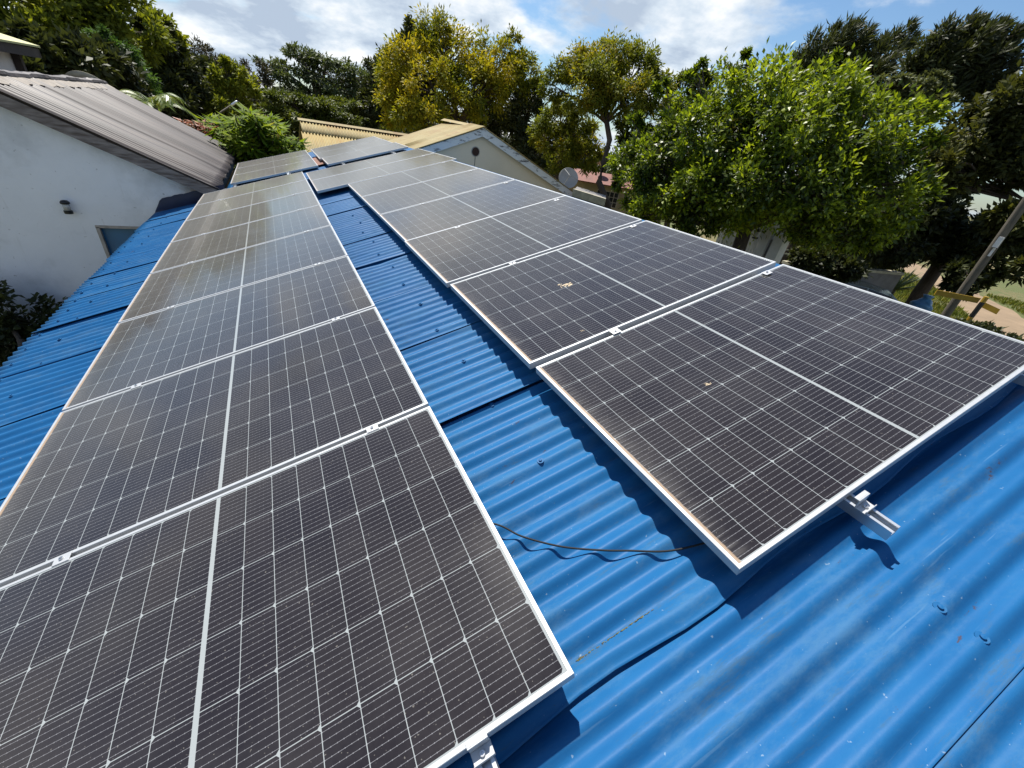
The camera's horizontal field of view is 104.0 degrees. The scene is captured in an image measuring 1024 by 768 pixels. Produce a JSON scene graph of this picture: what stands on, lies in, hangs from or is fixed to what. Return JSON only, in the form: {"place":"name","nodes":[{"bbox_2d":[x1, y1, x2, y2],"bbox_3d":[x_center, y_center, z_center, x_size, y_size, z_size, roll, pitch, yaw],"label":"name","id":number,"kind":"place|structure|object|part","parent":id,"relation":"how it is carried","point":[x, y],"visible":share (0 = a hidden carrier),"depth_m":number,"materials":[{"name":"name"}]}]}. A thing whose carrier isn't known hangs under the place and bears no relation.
{"place":"outdoors","nodes":[
{"label":"outdoors","id":0,"kind":"place"},
{"bbox_2d":[0,134,1023,366],"bbox_3d":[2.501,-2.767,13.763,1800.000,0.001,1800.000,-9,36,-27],"label":"ground","id":1,"kind":"structure","parent":0,"point":[1015,290],"depth_m":29.34,"materials":[{"name":"green soil"}]},
{"bbox_2d":[0,33,41,71],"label":"house","id":2,"kind":"structure","parent":1,"relation":"on","point":[13,50],"depth_m":9.57,"materials":[{"name":"grey paint"}]},
{"bbox_2d":[0,280,68,365],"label":"shrub","id":3,"kind":"object","parent":1,"relation":"on","point":[16,330],"visible":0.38,"depth_m":6.72,"materials":[{"name":"green plant"}]},
{"bbox_2d":[0,13,158,101],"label":"leafy tree","id":4,"kind":"object","parent":1,"relation":"on","point":[68,49],"visible":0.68,"depth_m":13.24,"materials":[{"name":"green plant"}]},
{"bbox_2d":[0,0,192,72],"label":"tall tree","id":5,"kind":"object","parent":1,"relation":"on","point":[113,15],"visible":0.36,"depth_m":19.07,"materials":[{"name":"green plant"}]},
{"bbox_2d":[0,70,235,325],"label":"white house","id":6,"kind":"structure","parent":1,"relation":"on","point":[113,166],"depth_m":6.93,"materials":[{"name":"paint"}]},
{"bbox_2d":[59,200,73,213],"bbox_3d":[-7.486,-2.982,6.720,0.124,0.213,0.150,-9,36,-27],"label":"wall lamp","id":7,"kind":"object","parent":6,"relation":"attached to","point":[66,206],"visible":1,"depth_m":6.69,"materials":[{"name":"black metal"}]},
{"bbox_2d":[65,71,98,78],"bbox_3d":[-11.524,-7.394,11.242,0.994,2.213,0.647,-9,36,-27],"label":"satellite dish","id":8,"kind":"object","parent":6,"relation":"attached to","point":[79,74],"visible":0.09,"depth_m":10.47,"materials":[{"name":"metal"}]},
{"bbox_2d":[95,225,137,257],"bbox_3d":[-7.041,-2.367,7.624,0.960,1.250,0.121,-9,36,-27],"label":"window","id":9,"kind":"structure","parent":6,"relation":"in","point":[114,236],"depth_m":7.30,"materials":[{"name":"glass"}]},
{"bbox_2d":[79,23,166,109],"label":"feathery tree","id":10,"kind":"object","parent":1,"relation":"on","point":[104,32],"visible":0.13,"depth_m":16.53,"materials":[{"name":"green plant"}]},
{"bbox_2d":[119,89,197,118],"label":"palm","id":11,"kind":"object","parent":1,"relation":"on","point":[154,103],"visible":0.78,"depth_m":13.33,"materials":[{"name":"green plant"}]},
{"bbox_2d":[129,10,218,123],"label":"dark tree","id":12,"kind":"object","parent":1,"relation":"on","point":[184,84],"visible":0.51,"depth_m":22.79,"materials":[{"name":"green plant"}]},
{"bbox_2d":[174,117,217,136],"bbox_3d":[-10.297,-6.822,13.528,1.335,3.715,1.468,31,37,31],"label":"red tipped shrub","id":13,"kind":"object","parent":1,"relation":"on","point":[198,126],"visible":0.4,"depth_m":12.53,"materials":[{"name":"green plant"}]},
{"bbox_2d":[190,111,231,142],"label":"young mango tree","id":14,"kind":"object","parent":1,"relation":"on","point":[211,116],"visible":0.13,"depth_m":13.36,"materials":[{"name":"green plant"}]},
{"bbox_2d":[217,101,237,117],"bbox_3d":[-15.412,-13.326,22.151,1.113,4.086,0.117,-11,37,-30],"label":"street lamp","id":15,"kind":"object","parent":1,"relation":"on","point":[229,106],"visible":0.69,"depth_m":21.29,"materials":[{"name":"grey metal"}]},
{"bbox_2d":[195,53,263,117],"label":"golden tree","id":16,"kind":"object","parent":1,"relation":"on","point":[231,79],"visible":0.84,"depth_m":24.73,"materials":[{"name":"green plant"}]},
{"bbox_2d":[187,35,274,112],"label":"bare twig tree","id":17,"kind":"object","parent":1,"relation":"on","point":[266,80],"visible":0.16,"depth_m":31.67,"materials":[{"name":"green plant"}]},
{"bbox_2d":[203,101,310,169],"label":"mango tree","id":18,"kind":"object","parent":1,"relation":"on","point":[248,135],"visible":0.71,"depth_m":11.54,"materials":[{"name":"green plant"}]},
{"bbox_2d":[245,86,368,130],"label":"layered acacia","id":19,"kind":"object","parent":1,"relation":"on","point":[336,109],"visible":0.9,"depth_m":29.54,"materials":[{"name":"green plant"}]},
{"bbox_2d":[248,41,374,102],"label":"flat topped acacia","id":20,"kind":"object","parent":1,"relation":"on","point":[310,61],"visible":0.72,"depth_m":36.23,"materials":[{"name":"green plant"}]},
{"bbox_2d":[349,14,417,129],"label":"dark leaved tree","id":21,"kind":"object","parent":1,"relation":"on","point":[365,95],"visible":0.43,"depth_m":32.45,"materials":[{"name":"green plant"}]},
{"bbox_2d":[144,47,698,203],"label":"wood","id":22,"kind":"object","parent":1,"relation":"on","point":[291,132],"visible":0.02,"depth_m":44.65,"materials":[{"name":"green plant"}]},
{"bbox_2d":[297,117,572,196],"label":"cream house","id":23,"kind":"structure","parent":1,"relation":"on","point":[478,146],"depth_m":14.96,"materials":[{"name":"white paint"}]},
{"bbox_2d":[559,168,577,187],"bbox_3d":[2.391,-8.497,17.954,0.570,2.135,0.758,-38,55,-50],"label":"satellite dish","id":24,"kind":"object","parent":23,"relation":"attached to","point":[568,177],"visible":0.83,"depth_m":17.64,"materials":[{"name":"grey metal"}]},
{"bbox_2d":[370,3,545,133],"bbox_3d":[-2.973,-16.711,24.959,11.259,10.636,6.753,-9,36,-27],"label":"yellow tree","id":25,"kind":"object","parent":1,"relation":"on","point":[415,102],"visible":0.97,"depth_m":23.04,"materials":[{"name":"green plant"}]},
{"bbox_2d":[460,86,558,172],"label":"shaded tree","id":26,"kind":"object","parent":1,"relation":"on","point":[515,123],"visible":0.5,"depth_m":26.40,"materials":[{"name":"green plant"}]},
{"bbox_2d":[0,147,1023,767],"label":"blue roofed building","id":27,"kind":"structure","parent":1,"relation":"on","point":[836,637],"depth_m":1.19,"materials":[{"name":"paint"}]},
{"bbox_2d":[51,199,220,566],"bbox_3d":[-3.185,-1.158,4.019,0.081,0.208,9.520,-9,36,-27],"label":"mounting rail","id":28,"kind":"object","parent":27,"relation":"on","point":[62,558],"visible":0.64,"depth_m":1.41,"materials":[{"name":"metal"}]},
{"bbox_2d":[0,307,428,586],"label":"solar panel","id":29,"kind":"object","parent":28,"relation":"attached to","point":[96,473],"visible":0.95,"depth_m":1.82,"materials":[{"name":"glass"}]},
{"bbox_2d":[62,256,375,411],"bbox_3d":[-1.911,-0.469,2.804,1.722,0.036,1.134,-23,41,-16],"label":"solar panel","id":30,"kind":"object","parent":28,"relation":"on","point":[149,348],"visible":0.86,"depth_m":2.69,"materials":[{"name":"glass"}]},
{"bbox_2d":[118,225,347,322],"bbox_3d":[-2.433,-1.067,3.641,1.722,0.036,1.134,-23,41,-16],"label":"solar panel","id":31,"kind":"object","parent":28,"relation":"attached to","point":[184,284],"visible":0.86,"depth_m":3.55,"materials":[{"name":"glass"}]},
{"bbox_2d":[170,190,319,242],"bbox_3d":[-3.477,-2.257,5.321,1.722,0.036,1.134,-23,41,-16],"label":"solar panel","id":32,"kind":"object","parent":28,"relation":"attached to","point":[235,217],"visible":0.86,"depth_m":5.26,"materials":[{"name":"glass"}]},
{"bbox_2d":[185,180,311,220],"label":"solar panel","id":33,"kind":"object","parent":28,"relation":"attached to","point":[235,202],"visible":0.86,"depth_m":6.11,"materials":[{"name":"glass"}]},
{"bbox_2d":[195,172,306,205],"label":"solar panel","id":34,"kind":"object","parent":28,"relation":"attached to","point":[249,188],"visible":0.86,"depth_m":6.96,"materials":[{"name":"glass"}]},
{"bbox_2d":[0,406,574,767],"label":"solar panel","id":35,"kind":"object","parent":28,"relation":"on","point":[365,600],"visible":1,"depth_m":1.12,"materials":[{"name":"glass"}]},
{"bbox_2d":[287,172,498,767],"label":"mounting rail","id":36,"kind":"object","parent":27,"relation":"on","point":[480,748],"visible":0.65,"depth_m":0.89,"materials":[{"name":"metal"}]},
{"bbox_2d":[150,205,330,273],"bbox_3d":[-2.955,-1.663,4.480,1.722,0.036,1.134,-23,41,-16],"label":"solar panel","id":37,"kind":"object","parent":36,"relation":"attached to","point":[211,244],"visible":0.86,"depth_m":4.40,"materials":[{"name":"glass"}]},
{"bbox_2d":[493,523,704,552],"bbox_3d":[0.214,0.504,1.335,0.904,0.208,0.075,12,31,4],"label":"cable","id":38,"kind":"object","parent":27,"relation":"on","point":[607,550],"visible":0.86,"depth_m":1.30,"materials":[{"name":"black rubber"}]},
{"bbox_2d":[365,168,900,539],"bbox_3d":[-1.035,-1.986,4.624,0.081,0.229,9.470,-9,36,-27],"label":"mounting rail","id":39,"kind":"object","parent":27,"relation":"on","point":[860,508],"visible":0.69,"depth_m":1.21,"materials":[{"name":"metal"}]},
{"bbox_2d":[306,148,433,180],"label":"solar panel","id":40,"kind":"object","parent":39,"relation":"attached to","point":[356,166],"visible":0.86,"depth_m":7.57,"materials":[{"name":"glass"}]},
{"bbox_2d":[311,153,456,192],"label":"solar panel","id":41,"kind":"object","parent":39,"relation":"on","point":[330,183],"visible":0.93,"depth_m":6.68,"materials":[{"name":"glass"}]},
{"bbox_2d":[348,160,477,198],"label":"solar panel","id":42,"kind":"object","parent":39,"relation":"attached to","point":[360,189],"visible":0.88,"depth_m":5.90,"materials":[{"name":"glass"}]},
{"bbox_2d":[361,168,514,216],"bbox_3d":[-0.977,-2.486,5.121,1.722,0.036,1.134,-23,40,-16],"label":"solar panel","id":43,"kind":"object","parent":39,"relation":"attached to","point":[384,202],"visible":0.88,"depth_m":5.05,"materials":[{"name":"glass"}]},
{"bbox_2d":[379,180,564,242],"bbox_3d":[-0.455,-1.893,4.280,1.722,0.036,1.134,-23,41,-16],"label":"solar panel","id":44,"kind":"object","parent":39,"relation":"on","point":[409,223],"visible":0.86,"depth_m":4.21,"materials":[{"name":"glass"}]},
{"bbox_2d":[404,195,641,287],"bbox_3d":[0.049,-1.303,3.445,1.722,0.037,1.134,-23,41,-16],"label":"solar panel","id":45,"kind":"object","parent":39,"relation":"attached to","point":[448,257],"visible":0.93,"depth_m":3.33,"materials":[{"name":"glass"}]},
{"bbox_2d":[450,220,775,368],"bbox_3d":[0.591,-0.701,2.604,1.722,0.037,1.134,-23,41,-16],"label":"solar panel","id":46,"kind":"object","parent":39,"relation":"attached to","point":[534,312],"visible":1,"depth_m":2.46,"materials":[{"name":"glass"}]},
{"bbox_2d":[536,264,1023,574],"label":"solar panel","id":47,"kind":"object","parent":39,"relation":"on","point":[738,428],"visible":1,"depth_m":1.59,"materials":[{"name":"glass"}]},
{"bbox_2d":[423,155,1023,385],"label":"mounting rail","id":48,"kind":"object","parent":27,"relation":"on","point":[1019,380],"visible":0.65,"depth_m":1.57,"materials":[{"name":"metal"}]},
{"bbox_2d":[526,97,604,179],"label":"yellow bush tree","id":49,"kind":"object","parent":1,"relation":"on","point":[567,147],"visible":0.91,"depth_m":20.07,"materials":[{"name":"green plant"}]},
{"bbox_2d":[535,26,679,208],"bbox_3d":[4.143,-11.213,19.332,5.416,9.203,4.998,-9,36,-27],"label":"slender tree","id":50,"kind":"object","parent":1,"relation":"on","point":[598,71],"visible":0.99,"depth_m":17.23,"materials":[{"name":"green plant"}]},
{"bbox_2d":[612,64,721,227],"bbox_3d":[6.906,-10.607,19.617,4.855,8.657,3.516,-9,36,-27],"label":"pale tree","id":51,"kind":"object","parent":1,"relation":"on","point":[622,136],"visible":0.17,"depth_m":18.31,"materials":[{"name":"green plant"}]},
{"bbox_2d":[716,223,788,263],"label":"white gate","id":52,"kind":"structure","parent":1,"relation":"on","point":[771,247],"depth_m":11.09,"materials":[{"name":"grey metal"}]},
{"bbox_2d":[752,228,759,238],"bbox_3d":[6.867,-4.222,11.205,0.225,0.290,0.147,-9,36,-27],"label":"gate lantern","id":53,"kind":"object","parent":52,"relation":"attached to","point":[756,234],"visible":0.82,"depth_m":11.17,"materials":[{"name":"black metal"}]},
{"bbox_2d":[603,36,957,258],"bbox_3d":[5.942,-4.343,10.405,5.374,7.408,6.656,-9,36,-27],"label":"bright green tree","id":54,"kind":"object","parent":1,"relation":"on","point":[731,161],"visible":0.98,"depth_m":8.93,"materials":[{"name":"green plant"}]},
{"bbox_2d":[785,244,843,275],"bbox_3d":[8.396,-2.589,12.029,1.367,3.447,1.308,-9,36,-27],"label":"shrub","id":55,"kind":"object","parent":1,"relation":"on","point":[821,263],"visible":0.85,"depth_m":11.17,"materials":[{"name":"green plant"}]},
{"bbox_2d":[781,260,904,291],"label":"boundary wall","id":56,"kind":"structure","parent":1,"relation":"on","point":[886,279],"depth_m":13.62,"materials":[{"name":"grey concrete"}]},
{"bbox_2d":[822,253,872,283],"bbox_3d":[9.614,-2.485,12.352,1.384,3.275,1.255,20,33,17],"label":"shrub","id":57,"kind":"object","parent":1,"relation":"on","point":[851,269],"visible":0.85,"depth_m":11.50,"materials":[{"name":"green plant"}]},
{"bbox_2d":[777,9,925,173],"bbox_3d":[12.940,-9.806,17.964,4.604,10.706,3.108,19,33,15],"label":"windblown tree","id":58,"kind":"object","parent":1,"relation":"on","point":[896,43],"visible":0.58,"depth_m":15.22,"materials":[{"name":"green plant"}]},
{"bbox_2d":[781,199,940,268],"bbox_3d":[10.758,-3.702,13.166,5.135,4.798,2.536,4,32,-9],"label":"understory tree","id":59,"kind":"object","parent":1,"relation":"on","point":[901,253],"visible":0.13,"depth_m":12.61,"materials":[{"name":"green plant"}]},
{"bbox_2d":[779,67,960,264],"bbox_3d":[11.470,-6.006,13.885,2.740,8.133,1.780,18,32,13],"label":"grey green tree","id":60,"kind":"object","parent":1,"relation":"on","point":[932,81],"visible":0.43,"depth_m":11.78,"materials":[{"name":"green plant"}]},
{"bbox_2d":[778,6,1023,232],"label":"windblown tree","id":61,"kind":"object","parent":1,"relation":"on","point":[972,51],"visible":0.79,"depth_m":12.57,"materials":[{"name":"green plant"}]},
{"bbox_2d":[787,250,1023,321],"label":"grass","id":62,"kind":"structure","parent":1,"relation":"on","point":[903,295],"depth_m":22.93,"materials":[{"name":"green plant"}]},
{"bbox_2d":[838,280,897,300],"bbox_3d":[11.552,-2.531,13.277,4.247,1.525,1.700,26,35,25],"label":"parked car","id":63,"kind":"object","parent":62,"relation":"on","point":[871,288],"visible":0.03,"depth_m":12.65,"materials":[{"name":"black metal"}]},
{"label":"windows","id":64,"kind":"part","parent":63,"relation":"part of","materials":[{"name":"glass"}]},
{"bbox_2d":[909,294,933,311],"bbox_3d":[14.355,-2.770,13.978,0.675,0.680,0.664,-9,36,-27],"label":"plastic bag","id":65,"kind":"object","parent":62,"relation":"on","point":[925,302],"visible":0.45,"depth_m":13.80,"materials":[{"name":"blue plastic"}]},
{"bbox_2d":[891,268,921,294],"bbox_3d":[15.736,-3.704,16.596,1.992,2.524,1.792,23,34,21],"label":"agave","id":66,"kind":"object","parent":1,"relation":"on","point":[900,284],"visible":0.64,"depth_m":16.22,"materials":[{"name":"green plant"}]},
{"bbox_2d":[844,176,1012,303],"bbox_3d":[14.849,-4.665,14.621,4.509,6.048,5.184,-9,36,-27],"label":"shade tree","id":67,"kind":"object","parent":1,"relation":"on","point":[953,229],"visible":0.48,"depth_m":13.47,"materials":[{"name":"green plant"}]},
{"bbox_2d":[955,318,969,322],"bbox_3d":[10.078,-0.325,9.589,0.932,2.636,0.872,-9,36,-27],"label":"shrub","id":68,"kind":"object","parent":1,"relation":"on","point":[961,319],"depth_m":9.02,"materials":[{"name":"green plant"}]},
{"bbox_2d":[910,58,1023,287],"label":"spreading tree","id":69,"kind":"object","parent":1,"relation":"on","point":[985,143],"visible":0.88,"depth_m":10.47,"materials":[{"name":"green plant"}]},
{"bbox_2d":[934,290,999,320],"bbox_3d":[10.570,-0.912,10.110,0.272,2.922,1.163,-9,36,-27],"label":"sign post","id":70,"kind":"object","parent":1,"relation":"on","point":[982,303],"visible":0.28,"depth_m":9.33,"materials":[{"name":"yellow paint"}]},
{"bbox_2d":[941,197,1023,316],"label":"utility pole","id":71,"kind":"object","parent":1,"relation":"on","point":[990,251],"visible":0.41,"depth_m":9.44,"materials":[{"name":"grey wood"}]},
{"bbox_2d":[964,319,1023,340],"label":"shrub","id":72,"kind":"object","parent":1,"relation":"on","point":[989,325],"visible":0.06,"depth_m":8.07,"materials":[{"name":"green plant"}]},
{"bbox_2d":[4,0,1023,215],"label":"sky","id":73,"kind":"structure","parent":0,"point":[685,31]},
{"bbox_2d":[572,187,605,206],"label":"wall","id":74,"kind":"structure","parent":0,"point":[592,197],"depth_m":15.71,"materials":[{"name":"paint"}]},
{"bbox_2d":[569,168,661,223],"bbox_3d":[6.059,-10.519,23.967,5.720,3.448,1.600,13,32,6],"label":"red roofed house","id":75,"kind":"structure","parent":0,"point":[588,182],"depth_m":23.38,"materials":[{"name":"metal"}]},
{"bbox_2d":[597,189,618,208],"bbox_3d":[5.559,-10.880,23.507,1.298,0.840,0.039,13,32,6],"label":"window","id":76,"kind":"structure","parent":75,"relation":"in","point":[613,197],"depth_m":23.41,"materials":[{"name":"black glass"}]},
{"bbox_2d":[904,264,1023,341],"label":"road","id":77,"kind":"structure","parent":0,"point":[1010,318],"depth_m":21.85,"materials":[{"name":"beige concrete"}]},
{"bbox_3d":[-5.455,-5.288,9.645,0.075,0.158,3.920,-9,36,-27],"label":"mounting rail","id":78,"kind":"object","parent":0,"visible":0},
{"bbox_2d":[236,150,307,168],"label":"solar panel","id":79,"kind":"object","parent":78,"relation":"attached to","point":[270,159],"visible":0.84,"depth_m":10.36,"materials":[{"name":"glass"}]},
{"bbox_2d":[230,159,317,184],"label":"solar panel","id":80,"kind":"object","parent":78,"relation":"attached to","point":[271,172],"visible":1,"depth_m":8.56,"materials":[{"name":"glass"}]},
{"bbox_3d":[-6.383,-4.899,9.344,0.075,0.158,3.920,-9,36,-27],"label":"mounting rail","id":81,"kind":"object","parent":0,"visible":0},
{"bbox_2d":[234,154,311,174],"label":"solar panel","id":82,"kind":"object","parent":81,"relation":"on","point":[252,168],"visible":0.86,"depth_m":9.52,"materials":[{"name":"glass"}]},
{"bbox_3d":[-4.307,-5.454,9.567,0.079,0.167,4.100,-9,36,-27],"label":"mounting rail","id":83,"kind":"object","parent":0,"visible":0},
{"bbox_2d":[311,136,380,153],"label":"solar panel","id":84,"kind":"object","parent":83,"relation":"attached to","point":[343,144],"visible":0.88,"depth_m":10.52,"materials":[{"name":"glass"}]},
{"bbox_2d":[315,139,391,159],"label":"solar panel","id":85,"kind":"object","parent":83,"relation":"attached to","point":[320,155],"visible":0.87,"depth_m":9.67,"materials":[{"name":"glass"}]},
{"bbox_2d":[322,142,407,165],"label":"solar panel","id":86,"kind":"object","parent":83,"relation":"attached to","point":[358,154],"visible":1,"depth_m":8.72,"materials":[{"name":"glass"}]}
]}

